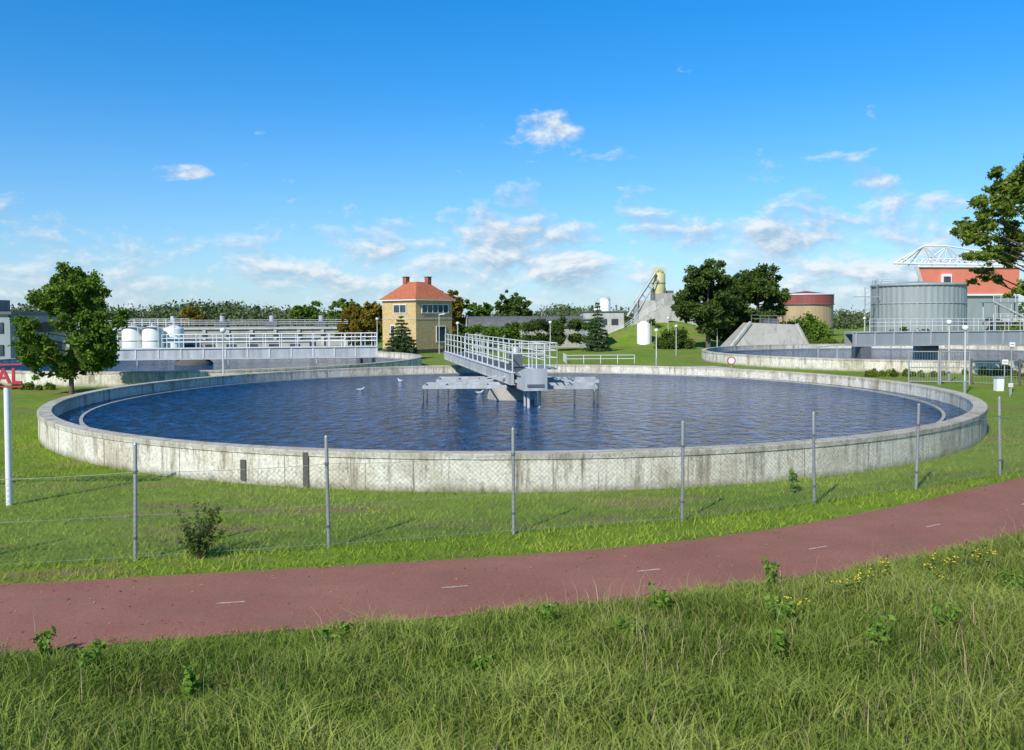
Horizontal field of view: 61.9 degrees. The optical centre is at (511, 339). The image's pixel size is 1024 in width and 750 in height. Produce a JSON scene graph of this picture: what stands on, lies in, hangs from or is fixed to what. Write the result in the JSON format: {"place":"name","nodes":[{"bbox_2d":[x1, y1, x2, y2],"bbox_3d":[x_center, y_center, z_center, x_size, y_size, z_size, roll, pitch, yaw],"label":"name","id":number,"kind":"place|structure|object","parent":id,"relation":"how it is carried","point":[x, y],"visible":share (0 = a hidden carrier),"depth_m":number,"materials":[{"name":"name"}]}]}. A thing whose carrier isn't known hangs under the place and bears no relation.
{"place":"outdoors","nodes":[
{"label":"outdoors","id":0,"kind":"place"},
{"bbox_2d":[0,300,65,358],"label":"office building","id":1,"kind":"structure","parent":0,"point":[7,329],"depth_m":66.07,"materials":[{"name":"metal"}]},
{"bbox_2d":[184,339,317,347],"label":"building","id":2,"kind":"structure","parent":0,"point":[243,344],"depth_m":88.54,"materials":[{"name":"grey concrete"}]},
{"bbox_2d":[382,299,451,353],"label":"walls","id":3,"kind":"structure","parent":0,"point":[421,326],"depth_m":86.98,"materials":[{"name":"yellow brick"}]},
{"bbox_2d":[378,282,455,300],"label":"roof","id":4,"kind":"structure","parent":3,"relation":"on","point":[416,291],"depth_m":87.54,"materials":[{"name":"orange tile"}]},
{"bbox_2d":[403,276,430,284],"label":"chimneys","id":5,"kind":"object","parent":4,"relation":"on","point":[406,280],"visible":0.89,"depth_m":88.67,"materials":[{"name":"red brick"}]},
{"bbox_2d":[390,304,448,341],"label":"windows and door","id":6,"kind":"structure","parent":3,"relation":"attached to","point":[426,308],"depth_m":87.46,"materials":[{"name":"grey glass"}]},
{"bbox_2d":[0,321,1023,749],"bbox_3d":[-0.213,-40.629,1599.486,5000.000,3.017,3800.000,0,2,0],"label":"ground","id":7,"kind":"structure","parent":0,"point":[624,345],"depth_m":15.02,"materials":[{"name":"green plant"}]},
{"bbox_2d":[0,364,23,505],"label":"lettered sign","id":8,"kind":"object","parent":7,"relation":"on","point":[7,432],"visible":0.86,"depth_m":16.51,"materials":[{"name":"grey metal"}]},
{"bbox_2d":[0,381,55,389],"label":"weeds","id":9,"kind":"object","parent":7,"relation":"on","point":[30,386],"visible":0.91,"depth_m":43.79,"materials":[{"name":"green plant"}]},
{"bbox_2d":[30,625,56,656],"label":"broadleaf weed","id":10,"kind":"object","parent":7,"relation":"on","point":[45,636],"visible":0.92,"depth_m":9.08,"materials":[{"name":"green plant"}]},
{"bbox_2d":[7,261,130,394],"bbox_3d":[-21.105,-0.555,40.865,5.311,6.550,4.881,-1,2,-24],"label":"deciduous tree","id":11,"kind":"object","parent":7,"relation":"on","point":[70,298],"visible":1,"depth_m":40.20,"materials":[{"name":"green plant"}]},
{"bbox_2d":[69,639,106,676],"bbox_3d":[-4.083,3.116,8.302,0.321,0.338,0.326,1,2,43],"label":"broadleaf weed","id":12,"kind":"object","parent":7,"relation":"on","point":[92,658],"visible":0.85,"depth_m":8.27,"materials":[{"name":"green plant"}]},
{"bbox_2d":[117,319,183,347],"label":"chemical dosing tanks","id":13,"kind":"object","parent":7,"relation":"on","point":[134,336],"visible":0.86,"depth_m":84.31,"materials":[{"name":"white paint"}]},
{"bbox_2d":[178,306,212,326],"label":"deciduous tree","id":14,"kind":"object","parent":7,"relation":"on","point":[189,312],"visible":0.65,"depth_m":148.93,"materials":[{"name":"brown plant"}]},
{"bbox_2d":[180,662,211,699],"bbox_3d":[-2.883,3.062,7.705,0.331,0.379,0.276,1,2,43],"label":"broadleaf weed","id":15,"kind":"object","parent":7,"relation":"on","point":[190,679],"visible":0.91,"depth_m":7.64,"materials":[{"name":"green plant"}]},
{"bbox_2d":[173,502,225,558],"bbox_3d":[-4.679,2.880,12.857,0.845,0.854,0.534,1,2,31],"label":"shrub","id":16,"kind":"object","parent":7,"relation":"on","point":[199,541],"visible":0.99,"depth_m":12.81,"materials":[{"name":"green plant"}]},
{"bbox_2d":[0,351,421,386],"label":"settling tank","id":17,"kind":"object","parent":7,"relation":"on","point":[125,372],"visible":0.43,"depth_m":54.09,"materials":[{"name":"concrete"}]},
{"bbox_2d":[116,332,377,365],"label":"scraper bridge","id":18,"kind":"structure","parent":17,"relation":"on","point":[190,356],"depth_m":60.57,"materials":[{"name":"grey paint"}]},
{"bbox_2d":[65,315,371,346],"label":"aeration basin","id":19,"kind":"object","parent":7,"relation":"on","point":[273,326],"visible":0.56,"depth_m":112.03,"materials":[{"name":"grey concrete"}]},
{"bbox_2d":[220,328,225,374],"bbox_3d":[-14.895,0.982,44.040,0.300,3.240,0.300,0,2,0],"label":"street lamp","id":20,"kind":"object","parent":7,"relation":"on","point":[222,330],"visible":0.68,"depth_m":44.01,"materials":[{"name":"white metal"}]},
{"bbox_2d":[289,301,326,325],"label":"deciduous tree","id":21,"kind":"object","parent":7,"relation":"on","point":[309,312],"visible":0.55,"depth_m":153.66,"materials":[{"name":"green plant"}]},
{"bbox_2d":[317,621,353,650],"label":"broadleaf weed","id":22,"kind":"object","parent":7,"relation":"on","point":[328,635],"visible":0.67,"depth_m":9.07,"materials":[{"name":"green plant"}]},
{"bbox_2d":[325,298,360,325],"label":"deciduous tree","id":23,"kind":"object","parent":7,"relation":"on","point":[339,303],"visible":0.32,"depth_m":148.85,"materials":[{"name":"green plant"}]},
{"bbox_2d":[334,304,363,345],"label":"deciduous tree","id":24,"kind":"object","parent":7,"relation":"on","point":[354,311],"visible":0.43,"depth_m":96.20,"materials":[{"name":"brown plant"}]},
{"bbox_2d":[349,301,382,345],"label":"deciduous tree","id":25,"kind":"object","parent":7,"relation":"on","point":[366,321],"visible":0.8,"depth_m":93.73,"materials":[{"name":"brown plant"}]},
{"bbox_2d":[383,316,422,358],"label":"spruce tree","id":26,"kind":"object","parent":7,"relation":"on","point":[396,344],"visible":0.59,"depth_m":73.56,"materials":[{"name":"green plant"}]},
{"bbox_2d":[439,313,444,353],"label":"street lamp","id":27,"kind":"object","parent":7,"relation":"on","point":[439,335],"visible":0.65,"depth_m":84.49,"materials":[{"name":"grey metal"}]},
{"bbox_2d":[442,289,466,338],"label":"deciduous tree","id":28,"kind":"object","parent":7,"relation":"on","point":[459,306],"visible":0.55,"depth_m":102.68,"materials":[{"name":"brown plant"}]},
{"bbox_2d":[443,332,469,351],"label":"bush","id":29,"kind":"object","parent":7,"relation":"on","point":[459,343],"visible":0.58,"depth_m":83.41,"materials":[{"name":"green plant"}]},
{"bbox_2d":[464,299,493,327],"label":"deciduous tree","id":30,"kind":"object","parent":7,"relation":"on","point":[486,309],"visible":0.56,"depth_m":106.94,"materials":[{"name":"green plant"}]},
{"bbox_2d":[465,654,494,680],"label":"broadleaf weed","id":31,"kind":"object","parent":7,"relation":"on","point":[483,662],"visible":0.67,"depth_m":7.92,"materials":[{"name":"green plant"}]},
{"bbox_2d":[456,323,520,349],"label":"hedge","id":32,"kind":"object","parent":7,"relation":"on","point":[500,332],"visible":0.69,"depth_m":90.42,"materials":[{"name":"green plant"}]},
{"bbox_2d":[489,289,533,315],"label":"deciduous tree","id":33,"kind":"object","parent":7,"relation":"on","point":[512,305],"visible":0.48,"depth_m":133.75,"materials":[{"name":"green plant"}]},
{"bbox_2d":[0,514,1023,749],"bbox_3d":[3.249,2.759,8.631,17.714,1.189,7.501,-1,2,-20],"label":"tall grass","id":34,"kind":"structure","parent":7,"relation":"on","point":[338,659],"depth_m":7.49,"materials":[{"name":"green plant"}]},
{"bbox_2d":[0,396,1023,565],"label":"chain link fence","id":35,"kind":"object","parent":7,"relation":"on","point":[328,501],"visible":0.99,"depth_m":14.13,"materials":[{"name":"metal"}]},
{"bbox_2d":[37,364,987,492],"bbox_3d":[0.013,2.441,34.077,33.150,1.100,33.150,0,2,0],"label":"settling tank","id":36,"kind":"object","parent":7,"relation":"on","point":[233,424],"visible":0.84,"depth_m":25.03,"materials":[{"name":"concrete"}]},
{"bbox_2d":[422,333,598,407],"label":"scraper bridge","id":37,"kind":"structure","parent":36,"relation":"on","point":[516,378],"depth_m":33.42,"materials":[{"name":"grey paint"}]},
{"bbox_2d":[10,297,1023,328],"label":"distant tree line","id":38,"kind":"object","parent":7,"relation":"on","point":[237,313],"visible":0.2,"depth_m":241.97,"materials":[{"name":"green plant"}]},
{"bbox_2d":[504,317,564,345],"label":"hedge","id":39,"kind":"object","parent":7,"relation":"on","point":[540,324],"visible":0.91,"depth_m":90.06,"materials":[{"name":"green plant"}]},
{"bbox_2d":[537,599,559,629],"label":"broadleaf weed","id":40,"kind":"object","parent":7,"relation":"on","point":[548,610],"visible":0.77,"depth_m":9.62,"materials":[{"name":"green plant"}]},
{"bbox_2d":[549,321,551,355],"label":"street lamp","id":41,"kind":"object","parent":7,"relation":"on","point":[550,322],"visible":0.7,"depth_m":77.99,"materials":[{"name":"grey metal"}]},
{"bbox_2d":[548,315,598,344],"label":"hedge","id":42,"kind":"object","parent":7,"relation":"on","point":[577,325],"visible":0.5,"depth_m":92.15,"materials":[{"name":"green plant"}]},
{"bbox_2d":[578,319,603,347],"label":"pump house","id":43,"kind":"structure","parent":7,"relation":"on","point":[581,332],"depth_m":99.51,"materials":[{"name":"concrete"}]},
{"bbox_2d":[580,302,612,351],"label":"spruce tree","id":44,"kind":"object","parent":7,"relation":"on","point":[598,340],"visible":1,"depth_m":88.57,"materials":[{"name":"green plant"}]},
{"bbox_2d":[563,353,634,363],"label":"white railing","id":45,"kind":"object","parent":7,"relation":"on","point":[565,358],"visible":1,"depth_m":65.55,"materials":[{"name":"metal"}]},
{"bbox_2d":[579,311,624,335],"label":"flat roof building","id":46,"kind":"structure","parent":7,"relation":"on","point":[614,320],"depth_m":115.46,"materials":[{"name":"paint"}]},
{"bbox_2d":[614,617,644,640],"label":"broadleaf weed","id":47,"kind":"object","parent":7,"relation":"on","point":[634,628],"visible":0.73,"depth_m":8.64,"materials":[{"name":"green plant"}]},
{"bbox_2d":[637,321,651,344],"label":"chemical tank","id":48,"kind":"object","parent":7,"relation":"on","point":[644,332],"visible":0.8,"depth_m":100.37,"materials":[{"name":"white paint"}]},
{"bbox_2d":[647,318,664,327],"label":"bush","id":49,"kind":"object","parent":7,"relation":"on","point":[650,320],"visible":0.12,"depth_m":106.45,"materials":[{"name":"green plant"}]},
{"bbox_2d":[654,328,657,365],"bbox_3d":[10.403,0.583,61.539,0.300,2.840,0.300,0,2,0],"label":"street lamp","id":50,"kind":"object","parent":7,"relation":"on","point":[656,330],"visible":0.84,"depth_m":61.49,"materials":[{"name":"grey metal"}]},
{"bbox_2d":[615,267,697,330],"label":"sludge silo plant","id":51,"kind":"object","parent":7,"relation":"on","point":[657,307],"visible":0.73,"depth_m":118.38,"materials":[{"name":"grey concrete"}]},
{"bbox_2d":[644,580,669,615],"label":"broadleaf weed","id":52,"kind":"object","parent":7,"relation":"on","point":[662,594],"visible":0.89,"depth_m":10.03,"materials":[{"name":"green plant"}]},
{"bbox_2d":[653,327,695,349],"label":"bush","id":53,"kind":"object","parent":7,"relation":"on","point":[664,341],"visible":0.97,"depth_m":93.40,"materials":[{"name":"green plant"}]},
{"bbox_2d":[675,325,677,355],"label":"street lamp","id":54,"kind":"object","parent":7,"relation":"on","point":[676,326],"visible":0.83,"depth_m":78.01,"materials":[{"name":"grey metal"}]},
{"bbox_2d":[670,258,744,347],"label":"deciduous tree","id":55,"kind":"object","parent":7,"relation":"on","point":[720,300],"visible":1,"depth_m":92.02,"materials":[{"name":"green plant"}]},
{"bbox_2d":[704,276,740,343],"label":"deciduous tree","id":56,"kind":"object","parent":7,"relation":"on","point":[725,337],"visible":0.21,"depth_m":97.98,"materials":[{"name":"green plant"}]},
{"bbox_2d":[727,356,735,367],"bbox_3d":[14.009,1.611,54.553,0.540,1.120,0.082,0,2,0],"label":"round traffic sign","id":57,"kind":"object","parent":7,"relation":"on","point":[731,360],"visible":0.85,"depth_m":54.51,"materials":[{"name":"metal"}]},
{"bbox_2d":[725,262,792,325],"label":"deciduous tree","id":58,"kind":"object","parent":7,"relation":"on","point":[755,288],"visible":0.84,"depth_m":95.46,"materials":[{"name":"green plant"}]},
{"bbox_2d":[720,315,808,346],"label":"sloped concrete bunker","id":59,"kind":"object","parent":7,"relation":"on","point":[768,332],"visible":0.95,"depth_m":86.79,"materials":[{"name":"concrete"}]},
{"bbox_2d":[761,555,779,592],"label":"broadleaf weed","id":60,"kind":"object","parent":7,"relation":"on","point":[767,566],"visible":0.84,"depth_m":10.93,"materials":[{"name":"green plant"}]},
{"bbox_2d":[770,620,787,660],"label":"broadleaf weed","id":61,"kind":"object","parent":7,"relation":"on","point":[779,638],"visible":0.84,"depth_m":8.00,"materials":[{"name":"green plant"}]},
{"bbox_2d":[764,593,794,630],"bbox_3d":[2.932,2.996,9.278,0.245,0.439,0.360,-1,2,-25],"label":"broadleaf weed","id":62,"kind":"object","parent":7,"relation":"on","point":[783,607],"visible":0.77,"depth_m":9.29,"materials":[{"name":"green plant"}]},
{"bbox_2d":[775,593,811,624],"bbox_3d":[3.153,3.027,9.499,0.388,0.388,0.341,1,2,43],"label":"yellow wildflower","id":63,"kind":"object","parent":7,"relation":"on","point":[799,602],"visible":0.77,"depth_m":9.45,"materials":[{"name":"green plant"}]},
{"bbox_2d":[787,467,800,492],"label":"broadleaf weed","id":64,"kind":"object","parent":7,"relation":"on","point":[792,480],"visible":0.9,"depth_m":17.35,"materials":[{"name":"green plant"}]},
{"bbox_2d":[759,291,834,335],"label":"maroon round tank","id":65,"kind":"object","parent":7,"relation":"on","point":[816,304],"visible":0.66,"depth_m":147.89,"materials":[{"name":"metal"}]},
{"bbox_2d":[779,311,834,341],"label":"bush","id":66,"kind":"object","parent":7,"relation":"on","point":[812,327],"visible":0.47,"depth_m":102.68,"materials":[{"name":"green plant"}]},
{"bbox_2d":[807,336,843,343],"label":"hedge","id":67,"kind":"object","parent":7,"relation":"on","point":[823,341],"visible":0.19,"depth_m":87.49,"materials":[{"name":"green plant"}]},
{"bbox_2d":[824,573,862,603],"bbox_3d":[4.008,3.006,10.242,0.464,0.402,0.240,0,2,0],"label":"yellow wildflower","id":68,"kind":"object","parent":7,"relation":"on","point":[853,578],"visible":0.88,"depth_m":10.25,"materials":[{"name":"green plant"}]},
{"bbox_2d":[701,344,1023,373],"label":"settling tank","id":69,"kind":"object","parent":7,"relation":"on","point":[804,356],"visible":0.77,"depth_m":64.02,"materials":[{"name":"concrete"}]},
{"bbox_2d":[813,318,1023,358],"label":"scraper bridge","id":70,"kind":"structure","parent":69,"relation":"on","point":[860,342],"depth_m":63.88,"materials":[{"name":"grey paint"}]},
{"bbox_2d":[854,287,878,330],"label":"steel pipe mast","id":71,"kind":"object","parent":7,"relation":"on","point":[865,296],"visible":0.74,"depth_m":119.86,"materials":[{"name":"grey metal"}]},
{"bbox_2d":[856,566,877,592],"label":"yellow wildflower","id":72,"kind":"object","parent":7,"relation":"on","point":[860,572],"visible":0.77,"depth_m":10.51,"materials":[{"name":"green plant"}]},
{"bbox_2d":[868,554,891,584],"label":"yellow wildflower","id":73,"kind":"object","parent":7,"relation":"on","point":[885,566],"visible":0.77,"depth_m":10.99,"materials":[{"name":"green plant"}]},
{"bbox_2d":[864,615,897,654],"bbox_3d":[3.407,2.763,7.947,0.336,0.402,0.238,-2,2,-43],"label":"broadleaf weed","id":74,"kind":"object","parent":7,"relation":"on","point":[875,633],"visible":0.9,"depth_m":7.94,"materials":[{"name":"green plant"}]},
{"bbox_2d":[864,368,937,376],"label":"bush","id":75,"kind":"object","parent":7,"relation":"on","point":[887,373],"visible":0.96,"depth_m":49.88,"materials":[{"name":"green plant"}]},
{"bbox_2d":[889,325,928,330],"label":"bush","id":76,"kind":"object","parent":7,"relation":"on","point":[904,328],"visible":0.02,"depth_m":95.90,"materials":[{"name":"green plant"}]},
{"bbox_2d":[870,278,967,330],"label":"grey storage tank","id":77,"kind":"object","parent":7,"relation":"on","point":[904,301],"visible":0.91,"depth_m":116.72,"materials":[{"name":"metal"}]},
{"bbox_2d":[920,561,946,586],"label":"yellow wildflower","id":78,"kind":"object","parent":7,"relation":"on","point":[930,565],"visible":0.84,"depth_m":10.55,"materials":[{"name":"green plant"}]},
{"bbox_2d":[908,351,970,384],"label":"steel gate","id":79,"kind":"structure","parent":7,"relation":"on","point":[939,381],"depth_m":44.23,"materials":[{"name":"grey metal"}]},
{"bbox_2d":[930,549,958,574],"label":"yellow wildflower","id":80,"kind":"object","parent":7,"relation":"on","point":[941,560],"visible":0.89,"depth_m":11.04,"materials":[{"name":"green plant"}]},
{"bbox_2d":[930,600,961,631],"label":"broadleaf weed","id":81,"kind":"object","parent":7,"relation":"on","point":[950,615],"visible":0.88,"depth_m":8.62,"materials":[{"name":"green plant"}]},
{"bbox_2d":[946,320,951,380],"bbox_3d":[23.304,0.642,45.537,0.300,3.440,0.300,0,2,0],"label":"street lamp","id":82,"kind":"object","parent":7,"relation":"on","point":[949,322],"visible":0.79,"depth_m":45.50,"materials":[{"name":"grey metal"}]},
{"bbox_2d":[962,325,968,392],"bbox_3d":[20.605,0.935,38.842,0.300,3.240,0.300,0,2,0],"label":"street lamp","id":83,"kind":"object","parent":7,"relation":"on","point":[965,328],"visible":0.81,"depth_m":38.81,"materials":[{"name":"grey metal"}]},
{"bbox_2d":[914,267,1018,329],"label":"building","id":84,"kind":"structure","parent":7,"relation":"on","point":[959,275],"depth_m":204.18,"materials":[{"name":"paint"}]},
{"bbox_2d":[893,245,1023,265],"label":"roof truss","id":85,"kind":"object","parent":84,"relation":"on","point":[923,247],"visible":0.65,"depth_m":203.28,"materials":[{"name":"white metal"}]},
{"bbox_2d":[917,266,1020,295],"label":"trim","id":86,"kind":"structure","parent":84,"relation":"attached to","point":[946,277],"depth_m":202.63,"materials":[{"name":"white paint"}]},
{"bbox_2d":[962,541,995,574],"bbox_3d":[6.230,2.934,11.380,0.401,0.443,0.367,0,2,0],"label":"yellow wildflower","id":87,"kind":"object","parent":7,"relation":"on","point":[989,558],"visible":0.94,"depth_m":11.33,"materials":[{"name":"green plant"}]},
{"bbox_2d":[941,364,1021,375],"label":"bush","id":88,"kind":"object","parent":7,"relation":"on","point":[983,371],"visible":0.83,"depth_m":50.58,"materials":[{"name":"green plant"}]},
{"bbox_2d":[949,154,1023,306],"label":"deciduous tree","id":89,"kind":"object","parent":7,"relation":"on","point":[1009,189],"visible":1,"depth_m":44.10,"materials":[{"name":"green plant"}]},
{"bbox_2d":[970,358,1020,385],"bbox_3d":[27.551,1.709,42.049,8.772,1.450,0.130,0,2,27],"label":"site fence","id":90,"kind":"object","parent":7,"relation":"on","point":[971,370],"visible":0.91,"depth_m":43.47,"materials":[{"name":"grey metal"}]},
{"bbox_2d":[993,377,1004,390],"bbox_3d":[23.011,2.071,40.373,0.380,0.662,0.360,0,2,0],"label":"utility box","id":91,"kind":"object","parent":7,"relation":"on","point":[998,384],"visible":1,"depth_m":40.23,"materials":[{"name":"white paint"}]},
{"bbox_2d":[979,295,1023,329],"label":"steel access platform","id":92,"kind":"structure","parent":7,"relation":"on","point":[1014,318],"depth_m":119.18,"materials":[{"name":"white paint"}]},
{"bbox_2d":[1002,360,1007,385],"bbox_3d":[25.009,1.702,43.344,0.300,1.420,0.101,0,2,0],"label":"notice sign","id":93,"kind":"object","parent":7,"relation":"on","point":[1004,362],"visible":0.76,"depth_m":43.29,"materials":[{"name":"metal"}]},
{"bbox_2d":[998,320,1022,329],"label":"bush","id":94,"kind":"object","parent":7,"relation":"on","point":[1014,327],"visible":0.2,"depth_m":100.86,"materials":[{"name":"green plant"}]},
{"bbox_2d":[1008,383,1012,395],"bbox_3d":[21.912,2.243,37.556,0.200,0.680,0.101,0,2,0],"label":"notice sign","id":95,"kind":"object","parent":7,"relation":"on","point":[1010,385],"visible":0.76,"depth_m":37.51,"materials":[{"name":"metal"}]},
{"bbox_2d":[999,567,1023,595],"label":"broadleaf weed","id":96,"kind":"object","parent":7,"relation":"on","point":[1012,576],"visible":0.63,"depth_m":10.02,"materials":[{"name":"green plant"}]},
{"bbox_2d":[1009,342,1014,393],"bbox_3d":[22.607,1.328,38.632,0.240,2.446,0.101,0,2,0],"label":"notice sign","id":97,"kind":"object","parent":7,"relation":"on","point":[1011,344],"visible":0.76,"depth_m":38.61,"materials":[{"name":"metal"}]},
{"bbox_2d":[0,477,1023,652],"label":"cycle path","id":98,"kind":"structure","parent":0,"point":[81,616],"depth_m":11.65,"materials":[{"name":"red asphalt"}]},
{"bbox_2d":[0,481,1021,649],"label":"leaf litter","id":99,"kind":"object","parent":98,"relation":"on","point":[493,570],"visible":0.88,"depth_m":11.90,"materials":[{"name":"brown plant"}]},
{"bbox_2d":[0,0,1023,319],"label":"sky","id":100,"kind":"structure","parent":0,"point":[279,153],"materials":[{"name":"blue"}]},
{"bbox_2d":[466,315,584,347],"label":"vaulted roof building","id":101,"kind":"structure","parent":0,"point":[495,321],"depth_m":100.06,"materials":[{"name":"grey concrete"}]},
{"bbox_2d":[594,297,609,310],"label":"white storage tower","id":102,"kind":"structure","parent":0,"point":[605,303],"depth_m":213.71,"materials":[{"name":"metal"}]},
{"bbox_2d":[682,366,737,368],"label":"service path","id":103,"kind":"structure","parent":0,"point":[708,366],"depth_m":60.89,"materials":[{"name":"concrete"}]}
]}

